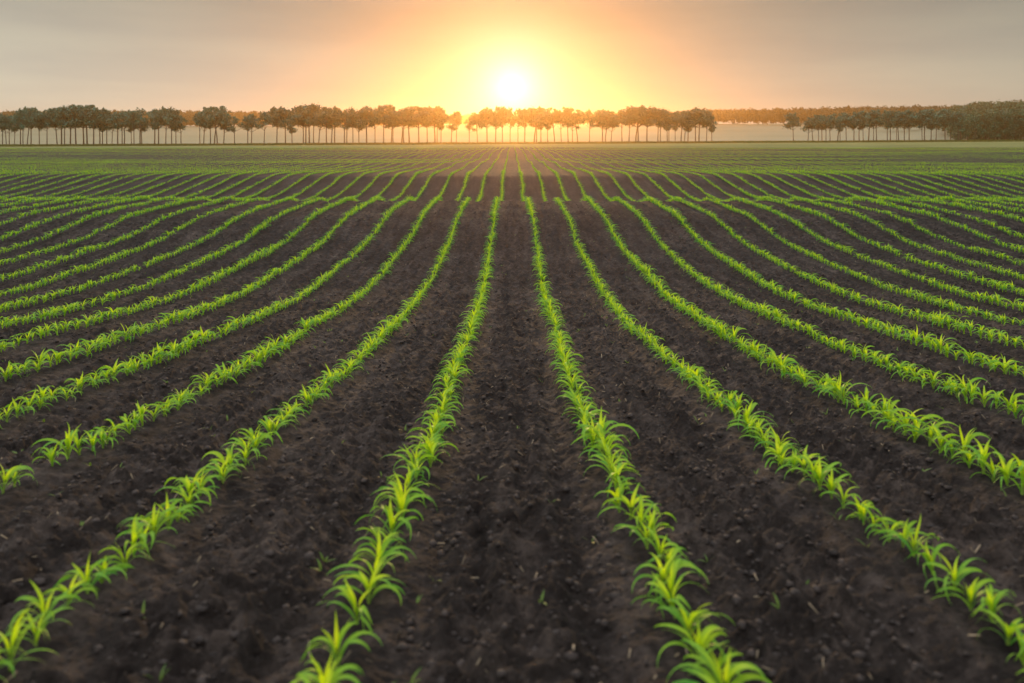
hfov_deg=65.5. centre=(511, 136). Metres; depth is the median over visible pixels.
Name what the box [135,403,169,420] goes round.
corn plant
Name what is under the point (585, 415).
corn plant
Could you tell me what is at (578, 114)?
belt tree
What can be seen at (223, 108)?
belt tree
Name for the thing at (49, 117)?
belt tree
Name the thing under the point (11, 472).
corn plant
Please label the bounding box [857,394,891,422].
corn plant
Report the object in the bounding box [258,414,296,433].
corn plant
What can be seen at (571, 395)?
corn plant
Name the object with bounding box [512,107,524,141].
belt tree
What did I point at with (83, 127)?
belt tree
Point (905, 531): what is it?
corn plant
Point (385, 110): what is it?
belt tree
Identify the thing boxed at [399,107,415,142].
belt tree
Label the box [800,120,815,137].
belt tree
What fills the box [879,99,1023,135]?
hillside wood
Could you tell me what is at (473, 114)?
belt tree
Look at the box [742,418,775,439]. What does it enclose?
corn plant
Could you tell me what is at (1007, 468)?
corn plant
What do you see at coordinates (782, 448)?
corn plant
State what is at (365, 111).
belt tree
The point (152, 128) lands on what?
belt tree
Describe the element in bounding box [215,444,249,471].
corn plant
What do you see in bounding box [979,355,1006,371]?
corn plant
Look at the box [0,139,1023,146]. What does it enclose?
verge grass
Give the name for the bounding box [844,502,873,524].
corn plant
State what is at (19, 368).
corn plant
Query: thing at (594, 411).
corn plant
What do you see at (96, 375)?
corn plant
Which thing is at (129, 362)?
corn plant
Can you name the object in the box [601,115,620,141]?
belt tree
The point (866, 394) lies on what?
corn plant
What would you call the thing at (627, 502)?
corn plant
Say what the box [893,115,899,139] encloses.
belt tree
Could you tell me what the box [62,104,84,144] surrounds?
belt tree
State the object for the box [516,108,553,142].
belt tree
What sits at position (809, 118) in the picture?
belt tree
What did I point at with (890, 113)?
belt tree
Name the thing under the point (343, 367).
corn plant
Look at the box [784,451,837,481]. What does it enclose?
corn plant
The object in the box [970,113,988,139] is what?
bushy tree
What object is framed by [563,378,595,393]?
corn plant
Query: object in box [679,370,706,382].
corn plant
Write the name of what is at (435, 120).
belt tree
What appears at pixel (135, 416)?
corn plant
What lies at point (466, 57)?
sky
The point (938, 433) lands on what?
corn plant
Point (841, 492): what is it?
corn plant
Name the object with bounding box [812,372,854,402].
corn plant
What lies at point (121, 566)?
corn plant
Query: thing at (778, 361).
corn plant
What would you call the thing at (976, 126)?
bushy tree
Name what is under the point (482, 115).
belt tree
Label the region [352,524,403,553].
corn plant
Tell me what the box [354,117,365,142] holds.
belt tree
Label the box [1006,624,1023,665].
corn plant
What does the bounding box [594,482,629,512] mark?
corn plant
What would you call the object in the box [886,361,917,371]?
corn plant
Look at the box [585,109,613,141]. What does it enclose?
belt tree
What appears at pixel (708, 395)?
corn plant
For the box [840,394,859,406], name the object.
corn plant
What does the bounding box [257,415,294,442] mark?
corn plant
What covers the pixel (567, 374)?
corn plant
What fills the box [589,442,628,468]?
corn plant
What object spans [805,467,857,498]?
corn plant
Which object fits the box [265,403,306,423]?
corn plant
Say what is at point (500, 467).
straw residue
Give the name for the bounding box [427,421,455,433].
corn plant
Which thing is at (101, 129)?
belt tree
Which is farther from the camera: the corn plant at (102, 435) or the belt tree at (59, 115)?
the belt tree at (59, 115)
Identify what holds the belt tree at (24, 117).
on the ground at (390, 610)
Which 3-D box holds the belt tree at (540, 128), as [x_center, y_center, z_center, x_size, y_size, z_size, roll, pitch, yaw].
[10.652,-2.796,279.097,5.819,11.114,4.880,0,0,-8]
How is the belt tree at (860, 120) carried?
on the ground at (390, 610)
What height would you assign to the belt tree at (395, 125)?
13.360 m
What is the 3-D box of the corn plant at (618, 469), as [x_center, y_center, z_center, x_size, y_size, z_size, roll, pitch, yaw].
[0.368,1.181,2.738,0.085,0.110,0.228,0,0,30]
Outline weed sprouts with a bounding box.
[2,212,1023,682]
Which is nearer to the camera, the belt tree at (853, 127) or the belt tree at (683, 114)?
the belt tree at (683, 114)
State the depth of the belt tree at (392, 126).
265.78 m
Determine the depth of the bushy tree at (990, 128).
313.26 m
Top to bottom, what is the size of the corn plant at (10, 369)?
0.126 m
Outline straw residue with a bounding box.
[0,199,1023,682]
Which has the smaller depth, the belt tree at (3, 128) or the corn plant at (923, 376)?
the corn plant at (923, 376)
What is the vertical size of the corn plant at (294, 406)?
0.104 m
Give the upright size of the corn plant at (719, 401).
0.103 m
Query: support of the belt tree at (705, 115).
on the ground at (390, 610)
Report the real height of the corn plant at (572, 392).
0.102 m
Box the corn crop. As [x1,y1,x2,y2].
[0,147,1023,682]
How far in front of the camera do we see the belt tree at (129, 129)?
256.16 m
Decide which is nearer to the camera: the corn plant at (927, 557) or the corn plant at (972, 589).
the corn plant at (972, 589)
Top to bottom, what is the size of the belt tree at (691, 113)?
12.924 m
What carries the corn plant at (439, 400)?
on the ground at (390, 610)
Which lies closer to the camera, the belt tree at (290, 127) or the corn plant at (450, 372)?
the corn plant at (450, 372)
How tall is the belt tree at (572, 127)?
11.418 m
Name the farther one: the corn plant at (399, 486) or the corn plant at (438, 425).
the corn plant at (438, 425)
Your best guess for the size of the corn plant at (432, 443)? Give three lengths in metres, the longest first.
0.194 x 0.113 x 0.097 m
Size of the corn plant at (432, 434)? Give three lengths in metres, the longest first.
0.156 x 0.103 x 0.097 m
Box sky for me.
[0,0,1023,125]
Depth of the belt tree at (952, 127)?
294.40 m
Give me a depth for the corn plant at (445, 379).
4.52 m
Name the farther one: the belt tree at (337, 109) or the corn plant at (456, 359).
the belt tree at (337, 109)
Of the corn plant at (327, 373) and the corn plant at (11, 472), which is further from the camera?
the corn plant at (327, 373)
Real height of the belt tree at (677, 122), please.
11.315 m
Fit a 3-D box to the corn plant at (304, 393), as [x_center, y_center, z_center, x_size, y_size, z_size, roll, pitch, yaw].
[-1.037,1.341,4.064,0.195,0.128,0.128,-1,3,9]
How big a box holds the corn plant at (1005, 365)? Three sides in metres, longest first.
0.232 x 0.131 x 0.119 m
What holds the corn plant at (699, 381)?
on the ground at (390, 610)
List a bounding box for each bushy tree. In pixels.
[947,123,963,139]
[952,120,970,139]
[961,120,971,139]
[967,116,984,139]
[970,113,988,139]
[976,114,995,139]
[986,111,1006,139]
[993,112,1015,139]
[995,112,1015,139]
[1005,109,1023,139]
[1018,109,1023,137]
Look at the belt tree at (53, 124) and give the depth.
256.50 m
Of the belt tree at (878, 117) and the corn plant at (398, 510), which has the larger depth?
the belt tree at (878, 117)
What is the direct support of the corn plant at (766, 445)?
on the ground at (390, 610)
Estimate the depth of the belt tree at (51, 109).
255.32 m
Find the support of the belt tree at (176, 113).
on the ground at (390, 610)
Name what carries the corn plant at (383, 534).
on the ground at (390, 610)
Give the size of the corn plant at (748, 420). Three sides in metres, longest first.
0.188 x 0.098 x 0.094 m
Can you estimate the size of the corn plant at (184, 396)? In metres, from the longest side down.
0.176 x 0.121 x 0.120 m
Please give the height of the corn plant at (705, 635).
0.122 m
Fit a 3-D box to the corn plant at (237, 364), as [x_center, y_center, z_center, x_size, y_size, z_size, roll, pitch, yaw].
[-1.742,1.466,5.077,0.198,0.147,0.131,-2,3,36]
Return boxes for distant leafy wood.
[446,104,967,124]
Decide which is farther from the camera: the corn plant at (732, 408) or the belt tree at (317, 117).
the belt tree at (317, 117)
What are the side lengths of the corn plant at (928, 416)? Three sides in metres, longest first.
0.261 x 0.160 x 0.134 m
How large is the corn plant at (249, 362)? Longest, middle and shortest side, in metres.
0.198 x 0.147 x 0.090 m
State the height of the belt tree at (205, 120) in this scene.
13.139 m
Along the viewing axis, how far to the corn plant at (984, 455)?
3.00 m
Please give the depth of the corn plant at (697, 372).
4.64 m
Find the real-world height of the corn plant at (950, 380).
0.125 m
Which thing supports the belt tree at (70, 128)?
on the ground at (390, 610)
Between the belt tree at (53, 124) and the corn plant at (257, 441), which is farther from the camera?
the belt tree at (53, 124)
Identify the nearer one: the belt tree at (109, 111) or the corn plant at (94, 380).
the corn plant at (94, 380)
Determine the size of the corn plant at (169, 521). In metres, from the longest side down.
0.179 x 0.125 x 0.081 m
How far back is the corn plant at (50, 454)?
3.04 m
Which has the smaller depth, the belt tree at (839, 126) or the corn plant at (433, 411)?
the corn plant at (433, 411)
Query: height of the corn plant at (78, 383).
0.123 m
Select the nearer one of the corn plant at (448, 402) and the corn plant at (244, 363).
the corn plant at (448, 402)
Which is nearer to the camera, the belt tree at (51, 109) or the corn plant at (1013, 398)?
the corn plant at (1013, 398)
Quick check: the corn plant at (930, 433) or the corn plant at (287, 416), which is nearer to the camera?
the corn plant at (930, 433)
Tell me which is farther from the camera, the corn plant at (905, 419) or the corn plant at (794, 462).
the corn plant at (905, 419)
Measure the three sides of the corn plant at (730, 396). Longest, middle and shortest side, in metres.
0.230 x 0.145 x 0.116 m
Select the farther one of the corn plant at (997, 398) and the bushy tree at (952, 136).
the bushy tree at (952, 136)
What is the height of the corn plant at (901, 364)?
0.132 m
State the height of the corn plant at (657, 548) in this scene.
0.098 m
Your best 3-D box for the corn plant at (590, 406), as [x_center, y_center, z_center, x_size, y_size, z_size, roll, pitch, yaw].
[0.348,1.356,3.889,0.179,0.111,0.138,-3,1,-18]
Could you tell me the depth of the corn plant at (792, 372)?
4.90 m
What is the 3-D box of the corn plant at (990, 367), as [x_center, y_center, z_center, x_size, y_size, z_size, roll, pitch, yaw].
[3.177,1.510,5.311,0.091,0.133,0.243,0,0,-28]
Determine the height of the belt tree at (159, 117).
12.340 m
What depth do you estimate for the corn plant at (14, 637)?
1.63 m
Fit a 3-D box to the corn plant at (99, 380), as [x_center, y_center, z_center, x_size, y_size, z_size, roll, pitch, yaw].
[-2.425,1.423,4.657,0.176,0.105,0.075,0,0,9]
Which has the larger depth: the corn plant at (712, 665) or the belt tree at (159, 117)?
the belt tree at (159, 117)
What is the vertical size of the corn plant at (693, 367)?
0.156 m
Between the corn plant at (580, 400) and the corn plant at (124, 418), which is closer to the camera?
the corn plant at (124, 418)
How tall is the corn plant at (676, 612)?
0.109 m
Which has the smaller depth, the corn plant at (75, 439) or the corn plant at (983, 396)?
the corn plant at (75, 439)
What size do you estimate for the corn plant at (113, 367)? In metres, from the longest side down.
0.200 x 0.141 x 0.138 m
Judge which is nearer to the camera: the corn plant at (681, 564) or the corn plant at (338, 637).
the corn plant at (338, 637)
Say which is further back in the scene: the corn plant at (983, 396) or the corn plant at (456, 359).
the corn plant at (456, 359)
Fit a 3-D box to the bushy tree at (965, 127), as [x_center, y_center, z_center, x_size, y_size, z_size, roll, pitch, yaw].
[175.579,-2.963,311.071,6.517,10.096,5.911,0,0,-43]
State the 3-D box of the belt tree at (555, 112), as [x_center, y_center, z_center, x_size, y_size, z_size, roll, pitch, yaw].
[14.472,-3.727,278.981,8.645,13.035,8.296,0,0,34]
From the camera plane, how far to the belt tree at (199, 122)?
259.32 m
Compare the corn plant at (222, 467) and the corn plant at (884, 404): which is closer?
the corn plant at (222, 467)
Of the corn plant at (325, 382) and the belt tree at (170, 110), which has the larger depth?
the belt tree at (170, 110)
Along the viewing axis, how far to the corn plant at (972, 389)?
4.28 m
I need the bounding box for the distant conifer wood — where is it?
[0,109,420,126]
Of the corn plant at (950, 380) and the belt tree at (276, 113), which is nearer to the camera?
the corn plant at (950, 380)
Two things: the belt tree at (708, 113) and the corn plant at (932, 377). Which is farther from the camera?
the belt tree at (708, 113)
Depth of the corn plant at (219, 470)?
2.83 m
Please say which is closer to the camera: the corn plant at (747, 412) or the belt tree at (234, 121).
the corn plant at (747, 412)
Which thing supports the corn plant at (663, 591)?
on the ground at (390, 610)
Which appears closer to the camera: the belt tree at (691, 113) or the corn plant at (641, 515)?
the corn plant at (641, 515)
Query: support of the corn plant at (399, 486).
on the ground at (390, 610)
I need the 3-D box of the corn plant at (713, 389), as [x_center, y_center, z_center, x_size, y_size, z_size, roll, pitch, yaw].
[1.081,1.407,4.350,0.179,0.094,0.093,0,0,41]
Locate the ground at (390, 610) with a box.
[0,124,1023,682]
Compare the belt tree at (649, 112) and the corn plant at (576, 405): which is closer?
the corn plant at (576, 405)
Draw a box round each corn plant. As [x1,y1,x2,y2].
[0,361,21,381]
[0,399,22,421]
[0,464,33,487]
[0,464,37,493]
[0,607,58,671]
[0,607,72,645]
[3,396,36,417]
[4,360,20,378]
[4,580,95,639]
[11,388,49,412]
[12,365,29,374]
[13,360,36,373]
[20,361,51,371]
[22,391,57,409]
[26,385,54,407]
[31,424,82,458]
[32,440,66,466]
[33,569,96,609]
[36,386,68,401]
[53,551,126,593]
[55,430,97,455]
[56,388,75,400]
[59,384,82,397]
[64,371,96,390]
[66,377,98,390]
[66,554,133,582]
[73,429,106,451]
[83,375,108,386]
[84,426,117,448]
[88,371,110,383]
[93,424,125,443]
[95,419,134,437]
[96,359,132,380]
[96,362,129,377]
[98,543,149,570]
[99,367,124,382]
[112,414,144,433]
[116,519,173,552]
[117,359,133,372]
[117,503,188,539]
[121,355,143,375]
[123,359,148,371]
[124,513,153,560]
[125,357,146,372]
[125,409,143,431]
[128,400,148,425]
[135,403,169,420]
[143,491,202,529]
[145,397,179,415]
[154,398,182,412]
[154,465,217,503]
[158,483,210,509]
[158,501,196,521]
[163,388,197,405]
[169,390,194,400]
[171,465,224,497]
[172,392,195,409]
[183,387,202,400]
[187,373,221,391]
[188,370,225,387]
[189,384,210,395]
[196,447,254,477]
[198,458,243,479]
[199,460,243,483]
[208,374,229,386]
[213,364,235,383]
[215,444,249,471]
[219,363,243,379]
[222,362,237,383]
[223,431,264,456]
[225,360,255,374]
[228,365,251,378]
[230,425,272,448]
[232,444,266,465]
[233,429,272,452]
[239,354,262,370]
[240,356,262,369]
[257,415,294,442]
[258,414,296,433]
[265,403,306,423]
[266,410,296,427]
[274,404,304,421]
[276,402,309,415]
[288,385,326,406]
[291,645,362,682]
[295,654,343,682]
[296,392,324,403]
[300,386,328,401]
[300,611,381,666]
[305,381,329,397]
[308,374,338,391]
[308,386,328,400]
[313,364,351,388]
[317,576,372,631]
[319,374,332,394]
[323,557,404,603]
[328,366,341,380]
[328,550,405,588]
[330,367,356,379]
[333,359,363,374]
[336,364,362,375]
[341,357,360,367]
[348,526,414,572]
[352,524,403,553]
[354,497,418,538]
[369,482,436,528]
[371,530,405,547]
[372,469,428,500]
[373,470,432,506]
[382,492,426,518]
[385,439,441,477]
[387,464,426,491]
[393,446,434,469]
[397,458,423,481]
[405,419,452,437]
[405,432,442,457]
[405,438,457,466]
[412,433,443,450]
[412,436,449,457]
[419,408,454,425]
[419,429,445,446]
[421,406,452,427]
[421,415,443,432]
[422,406,460,422]
[425,393,462,410]
[427,399,459,414]
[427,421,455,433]
[428,388,457,400]
[430,374,463,392]
[433,379,457,393]
[435,370,455,386]
[436,386,461,397]
[437,365,467,379]
[438,395,458,408]
[439,364,463,377]
[440,368,469,378]
[441,355,464,370]
[445,362,473,382]
[446,385,458,404]
[551,358,581,372]
[553,364,579,374]
[555,369,577,381]
[556,378,584,391]
[558,373,587,387]
[558,390,596,406]
[559,362,582,378]
[560,371,582,382]
[562,393,593,412]
[562,399,607,419]
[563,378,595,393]
[563,393,595,416]
[566,403,594,418]
[568,388,588,404]
[570,408,602,422]
[572,416,594,436]
[573,405,638,451]
[575,409,607,431]
[577,425,610,445]
[578,431,627,466]
[582,416,607,444]
[584,453,633,479]
[585,423,630,458]
[586,449,637,486]
[588,432,630,461]
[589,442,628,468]
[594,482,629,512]
[598,483,660,519]
[605,462,637,497]
[605,474,645,496]
[612,506,673,548]
[625,509,676,539]
[629,495,670,535]
[632,552,708,592]
[632,571,695,622]
[635,526,684,560]
[643,546,687,566]
[650,557,707,616]
[653,618,736,665]
[656,599,734,655]
[666,637,770,682]
[668,358,687,375]
[677,368,705,384]
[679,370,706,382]
[680,363,705,381]
[682,367,704,385]
[683,648,742,682]
[685,374,718,396]
[688,373,711,389]
[691,376,723,389]
[697,384,722,400]
[698,387,721,401]
[701,389,730,404]
[707,397,735,411]
[711,390,729,406]
[714,390,751,412]
[720,391,749,416]
[721,398,752,421]
[727,417,771,434]
[728,414,766,430]
[730,400,776,428]
[740,422,780,445]
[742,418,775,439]
[751,433,774,450]
[754,424,803,450]
[762,434,801,467]
[764,347,792,371]
[765,355,799,376]
[765,447,800,467]
[766,352,798,371]
[773,363,794,375]
[775,445,827,475]
[777,449,807,472]
[779,365,799,378]
[781,363,806,381]
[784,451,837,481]
[786,368,821,386]
[786,456,852,489]
[792,365,811,383]
[800,374,831,391]
[805,379,838,395]
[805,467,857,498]
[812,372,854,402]
[814,371,848,392]
[814,378,849,398]
[818,378,872,408]
[820,478,861,508]
[835,492,881,519]
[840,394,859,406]
[842,395,864,413]
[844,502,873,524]
[850,503,898,529]
[851,398,882,419]
[856,385,892,415]
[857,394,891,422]
[861,398,912,426]
[865,512,919,541]
[873,518,931,546]
[874,353,898,367]
[876,401,937,435]
[878,413,899,430]
[879,515,940,560]
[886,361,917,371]
[887,408,945,429]
[888,360,910,376]
[891,363,922,378]
[894,416,956,445]
[895,415,933,442]
[899,365,933,380]
[900,364,937,382]
[905,540,959,581]
[907,421,964,455]
[909,371,936,385]
[916,367,954,388]
[923,553,988,603]
[931,375,965,391]
[933,436,972,458]
[934,577,1012,615]
[935,379,976,397]
[939,425,997,461]
[946,374,990,404]
[946,376,962,396]
[947,378,980,403]
[948,448,980,467]
[951,437,1005,473]
[957,457,1020,481]
[969,583,1021,622]
[970,386,999,406]
[971,352,1009,369]
[975,608,1023,645]
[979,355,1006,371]
[983,389,1023,414]
[987,354,1023,374]
[989,356,1020,374]
[990,390,1005,408]
[992,451,1022,490]
[995,453,1023,494]
[997,363,1023,375]
[1001,397,1023,418]
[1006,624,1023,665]
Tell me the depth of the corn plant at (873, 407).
3.94 m
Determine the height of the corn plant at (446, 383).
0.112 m
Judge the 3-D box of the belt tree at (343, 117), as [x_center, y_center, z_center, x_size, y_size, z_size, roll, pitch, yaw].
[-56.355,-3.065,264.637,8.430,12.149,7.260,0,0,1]
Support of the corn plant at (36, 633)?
on the ground at (390, 610)
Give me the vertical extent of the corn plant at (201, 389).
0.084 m
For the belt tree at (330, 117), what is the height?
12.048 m
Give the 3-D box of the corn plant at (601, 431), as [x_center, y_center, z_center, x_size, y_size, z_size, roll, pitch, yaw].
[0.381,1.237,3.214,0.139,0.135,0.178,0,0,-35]
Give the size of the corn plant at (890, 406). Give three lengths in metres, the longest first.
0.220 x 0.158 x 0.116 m
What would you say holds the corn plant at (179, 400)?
on the ground at (390, 610)
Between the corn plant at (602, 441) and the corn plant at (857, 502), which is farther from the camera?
the corn plant at (602, 441)
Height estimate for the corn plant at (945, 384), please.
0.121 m
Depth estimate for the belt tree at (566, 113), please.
273.53 m
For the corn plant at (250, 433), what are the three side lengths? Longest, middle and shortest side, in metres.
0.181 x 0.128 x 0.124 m
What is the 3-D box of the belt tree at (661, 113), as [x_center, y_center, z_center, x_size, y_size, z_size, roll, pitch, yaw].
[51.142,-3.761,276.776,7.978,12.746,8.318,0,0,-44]
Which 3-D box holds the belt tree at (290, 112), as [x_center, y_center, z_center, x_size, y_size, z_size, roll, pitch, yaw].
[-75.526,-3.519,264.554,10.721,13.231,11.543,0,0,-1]
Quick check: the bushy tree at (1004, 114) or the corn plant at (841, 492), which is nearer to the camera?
the corn plant at (841, 492)
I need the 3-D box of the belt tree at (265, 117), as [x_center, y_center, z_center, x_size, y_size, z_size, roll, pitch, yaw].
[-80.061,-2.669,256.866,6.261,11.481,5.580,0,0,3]
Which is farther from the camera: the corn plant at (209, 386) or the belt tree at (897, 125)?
the belt tree at (897, 125)
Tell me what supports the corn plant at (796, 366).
on the ground at (390, 610)
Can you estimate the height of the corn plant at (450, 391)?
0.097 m
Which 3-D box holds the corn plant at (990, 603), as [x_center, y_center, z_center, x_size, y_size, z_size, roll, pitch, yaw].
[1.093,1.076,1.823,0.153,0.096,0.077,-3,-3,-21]
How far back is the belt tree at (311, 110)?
263.69 m
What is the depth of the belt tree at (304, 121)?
267.88 m
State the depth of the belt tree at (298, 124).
265.24 m
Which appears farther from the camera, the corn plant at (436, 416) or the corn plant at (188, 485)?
the corn plant at (436, 416)
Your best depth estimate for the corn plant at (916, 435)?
3.48 m
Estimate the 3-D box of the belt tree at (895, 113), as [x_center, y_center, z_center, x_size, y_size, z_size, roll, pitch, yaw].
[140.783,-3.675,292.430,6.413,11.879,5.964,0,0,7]
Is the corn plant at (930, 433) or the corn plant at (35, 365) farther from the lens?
the corn plant at (35, 365)
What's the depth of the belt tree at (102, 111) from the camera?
255.09 m
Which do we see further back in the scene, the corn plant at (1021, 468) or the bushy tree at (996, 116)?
the bushy tree at (996, 116)
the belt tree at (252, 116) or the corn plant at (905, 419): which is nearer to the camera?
the corn plant at (905, 419)
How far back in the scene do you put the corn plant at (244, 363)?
5.15 m
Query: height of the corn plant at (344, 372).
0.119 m
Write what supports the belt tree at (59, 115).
on the ground at (390, 610)
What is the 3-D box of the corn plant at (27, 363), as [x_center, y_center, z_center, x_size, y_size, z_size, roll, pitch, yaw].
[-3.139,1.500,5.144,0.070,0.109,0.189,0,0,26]
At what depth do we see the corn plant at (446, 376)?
4.63 m
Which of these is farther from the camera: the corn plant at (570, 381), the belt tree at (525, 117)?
the belt tree at (525, 117)
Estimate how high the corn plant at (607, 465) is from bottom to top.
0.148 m
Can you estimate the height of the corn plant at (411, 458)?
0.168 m
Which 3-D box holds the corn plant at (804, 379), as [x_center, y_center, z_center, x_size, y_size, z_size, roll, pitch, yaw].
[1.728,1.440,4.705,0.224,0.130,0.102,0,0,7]
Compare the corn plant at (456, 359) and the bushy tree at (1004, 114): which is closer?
the corn plant at (456, 359)
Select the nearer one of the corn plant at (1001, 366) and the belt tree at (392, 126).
the corn plant at (1001, 366)
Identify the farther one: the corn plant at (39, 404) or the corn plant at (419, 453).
the corn plant at (39, 404)
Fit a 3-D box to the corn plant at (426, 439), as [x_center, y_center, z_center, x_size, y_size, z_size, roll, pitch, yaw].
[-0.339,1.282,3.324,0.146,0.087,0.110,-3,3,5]
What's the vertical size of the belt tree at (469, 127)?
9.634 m
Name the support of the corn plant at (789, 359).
on the ground at (390, 610)
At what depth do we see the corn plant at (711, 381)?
4.50 m
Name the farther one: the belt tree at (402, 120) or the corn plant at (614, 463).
the belt tree at (402, 120)
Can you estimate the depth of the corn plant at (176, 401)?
4.02 m
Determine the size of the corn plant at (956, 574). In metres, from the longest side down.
0.181 x 0.120 x 0.109 m
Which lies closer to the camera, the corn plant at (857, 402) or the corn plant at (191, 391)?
the corn plant at (857, 402)
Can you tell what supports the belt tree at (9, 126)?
on the ground at (390, 610)
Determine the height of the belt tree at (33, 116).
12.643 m
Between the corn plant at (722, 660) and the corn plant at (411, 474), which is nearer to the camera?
the corn plant at (722, 660)
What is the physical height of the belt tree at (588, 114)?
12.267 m
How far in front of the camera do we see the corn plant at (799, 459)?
2.96 m
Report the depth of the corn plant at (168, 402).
3.92 m
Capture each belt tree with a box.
[0,112,11,143]
[0,114,16,144]
[0,115,16,143]
[9,108,31,144]
[12,107,44,144]
[12,118,18,143]
[13,110,23,143]
[18,106,44,143]
[34,112,45,143]
[35,109,57,143]
[37,106,62,143]
[44,108,57,143]
[51,105,70,143]
[55,105,78,143]
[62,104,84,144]
[66,104,99,143]
[76,105,88,143]
[81,107,111,143]
[84,107,107,143]
[95,117,110,143]
[103,109,117,143]
[103,111,123,143]
[112,110,126,143]
[115,110,136,143]
[125,110,143,144]
[126,107,152,143]
[126,117,135,143]
[136,117,148,143]
[140,108,173,143]
[148,110,157,143]
[161,106,178,143]
[162,113,182,143]
[171,109,183,143]
[172,114,188,143]
[190,112,204,142]
[195,118,210,142]
[197,107,217,142]
[198,106,231,142]
[198,107,231,143]
[217,117,233,142]
[225,116,246,142]
[237,115,254,143]
[243,113,262,142]
[255,111,272,143]
[269,106,288,142]
[270,106,296,142]
[284,116,297,142]
[285,103,318,142]
[291,106,311,142]
[294,105,319,142]
[308,103,322,142]
[311,112,330,142]
[318,107,338,142]
[324,109,341,142]
[327,106,344,142]
[334,109,351,142]
[339,110,351,142]
[344,107,359,142]
[353,105,383,142]
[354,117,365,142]
[366,107,382,142]
[373,104,398,142]
[384,110,400,142]
[390,106,400,142]
[393,109,408,142]
[395,110,417,142]
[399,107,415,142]
[404,105,431,142]
[418,105,447,141]
[421,106,435,141]
[432,106,448,141]
[436,109,446,142]
[446,115,458,141]
[449,111,463,142]
[464,116,476,141]
[467,112,485,142]
[473,106,497,141]
[487,111,503,141]
[489,106,512,142]
[504,107,516,141]
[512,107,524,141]
[516,108,533,141]
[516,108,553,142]
[518,106,545,141]
[537,126,543,141]
[545,107,559,141]
[545,115,553,141]
[553,110,565,141]
[560,107,576,141]
[561,108,590,141]
[565,113,578,141]
[579,108,596,141]
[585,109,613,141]
[595,111,621,141]
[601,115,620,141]
[614,109,626,137]
[620,114,646,140]
[621,105,647,140]
[621,107,639,141]
[636,106,666,140]
[650,107,672,141]
[662,112,673,141]
[670,110,688,140]
[671,112,680,137]
[682,118,693,140]
[684,108,709,141]
[689,107,714,140]
[702,110,714,141]
[707,118,717,140]
[782,112,801,140]
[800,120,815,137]
[804,117,817,140]
[810,114,829,140]
[824,115,838,131]
[830,112,850,140]
[835,116,844,131]
[843,113,851,139]
[847,116,857,139]
[848,110,871,140]
[866,109,887,140]
[880,111,895,139]
[882,110,900,139]
[890,111,904,139]
[892,109,915,140]
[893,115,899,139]
[904,119,916,139]
[913,109,941,140]
[916,113,926,139]
[926,113,939,139]
[935,108,952,139]
[935,117,944,139]
[941,114,954,139]
[947,111,966,139]
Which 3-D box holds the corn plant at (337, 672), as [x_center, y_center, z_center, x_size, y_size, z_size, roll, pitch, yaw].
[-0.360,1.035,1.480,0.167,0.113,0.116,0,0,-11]
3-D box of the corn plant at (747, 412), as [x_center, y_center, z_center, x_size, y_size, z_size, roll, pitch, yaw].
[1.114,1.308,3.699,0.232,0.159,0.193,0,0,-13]
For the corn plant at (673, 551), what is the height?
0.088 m
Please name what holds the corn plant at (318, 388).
on the ground at (390, 610)
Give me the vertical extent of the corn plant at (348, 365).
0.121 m
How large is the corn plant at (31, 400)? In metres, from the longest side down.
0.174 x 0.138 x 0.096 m
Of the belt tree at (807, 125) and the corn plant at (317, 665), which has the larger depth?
the belt tree at (807, 125)
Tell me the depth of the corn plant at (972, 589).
1.88 m
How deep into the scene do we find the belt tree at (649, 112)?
273.82 m
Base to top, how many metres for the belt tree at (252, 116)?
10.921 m
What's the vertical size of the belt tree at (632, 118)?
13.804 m
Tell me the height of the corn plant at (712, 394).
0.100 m
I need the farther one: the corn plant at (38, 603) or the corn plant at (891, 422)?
the corn plant at (891, 422)
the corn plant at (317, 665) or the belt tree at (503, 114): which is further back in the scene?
the belt tree at (503, 114)
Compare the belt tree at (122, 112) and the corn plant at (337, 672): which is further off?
the belt tree at (122, 112)
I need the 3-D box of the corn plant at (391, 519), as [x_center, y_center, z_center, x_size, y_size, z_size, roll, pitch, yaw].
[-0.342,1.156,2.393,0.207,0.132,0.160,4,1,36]
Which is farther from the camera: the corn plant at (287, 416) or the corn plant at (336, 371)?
the corn plant at (336, 371)
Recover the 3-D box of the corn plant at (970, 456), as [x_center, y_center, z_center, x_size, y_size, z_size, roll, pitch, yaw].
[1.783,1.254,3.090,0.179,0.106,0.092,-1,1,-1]
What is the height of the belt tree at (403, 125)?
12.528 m
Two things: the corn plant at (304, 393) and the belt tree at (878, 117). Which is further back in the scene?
the belt tree at (878, 117)
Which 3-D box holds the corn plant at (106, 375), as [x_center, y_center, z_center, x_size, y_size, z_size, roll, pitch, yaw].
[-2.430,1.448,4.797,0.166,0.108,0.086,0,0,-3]
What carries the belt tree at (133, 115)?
on the ground at (390, 610)
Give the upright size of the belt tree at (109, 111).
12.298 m
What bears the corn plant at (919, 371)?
on the ground at (390, 610)
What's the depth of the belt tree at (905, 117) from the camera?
289.16 m
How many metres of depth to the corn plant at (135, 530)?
2.18 m
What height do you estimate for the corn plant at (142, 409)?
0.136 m
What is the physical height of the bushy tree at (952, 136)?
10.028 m
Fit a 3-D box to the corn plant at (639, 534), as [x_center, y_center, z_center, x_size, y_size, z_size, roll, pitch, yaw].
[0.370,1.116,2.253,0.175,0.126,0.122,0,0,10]
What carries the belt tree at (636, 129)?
on the ground at (390, 610)
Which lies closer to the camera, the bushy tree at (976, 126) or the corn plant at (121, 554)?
the corn plant at (121, 554)

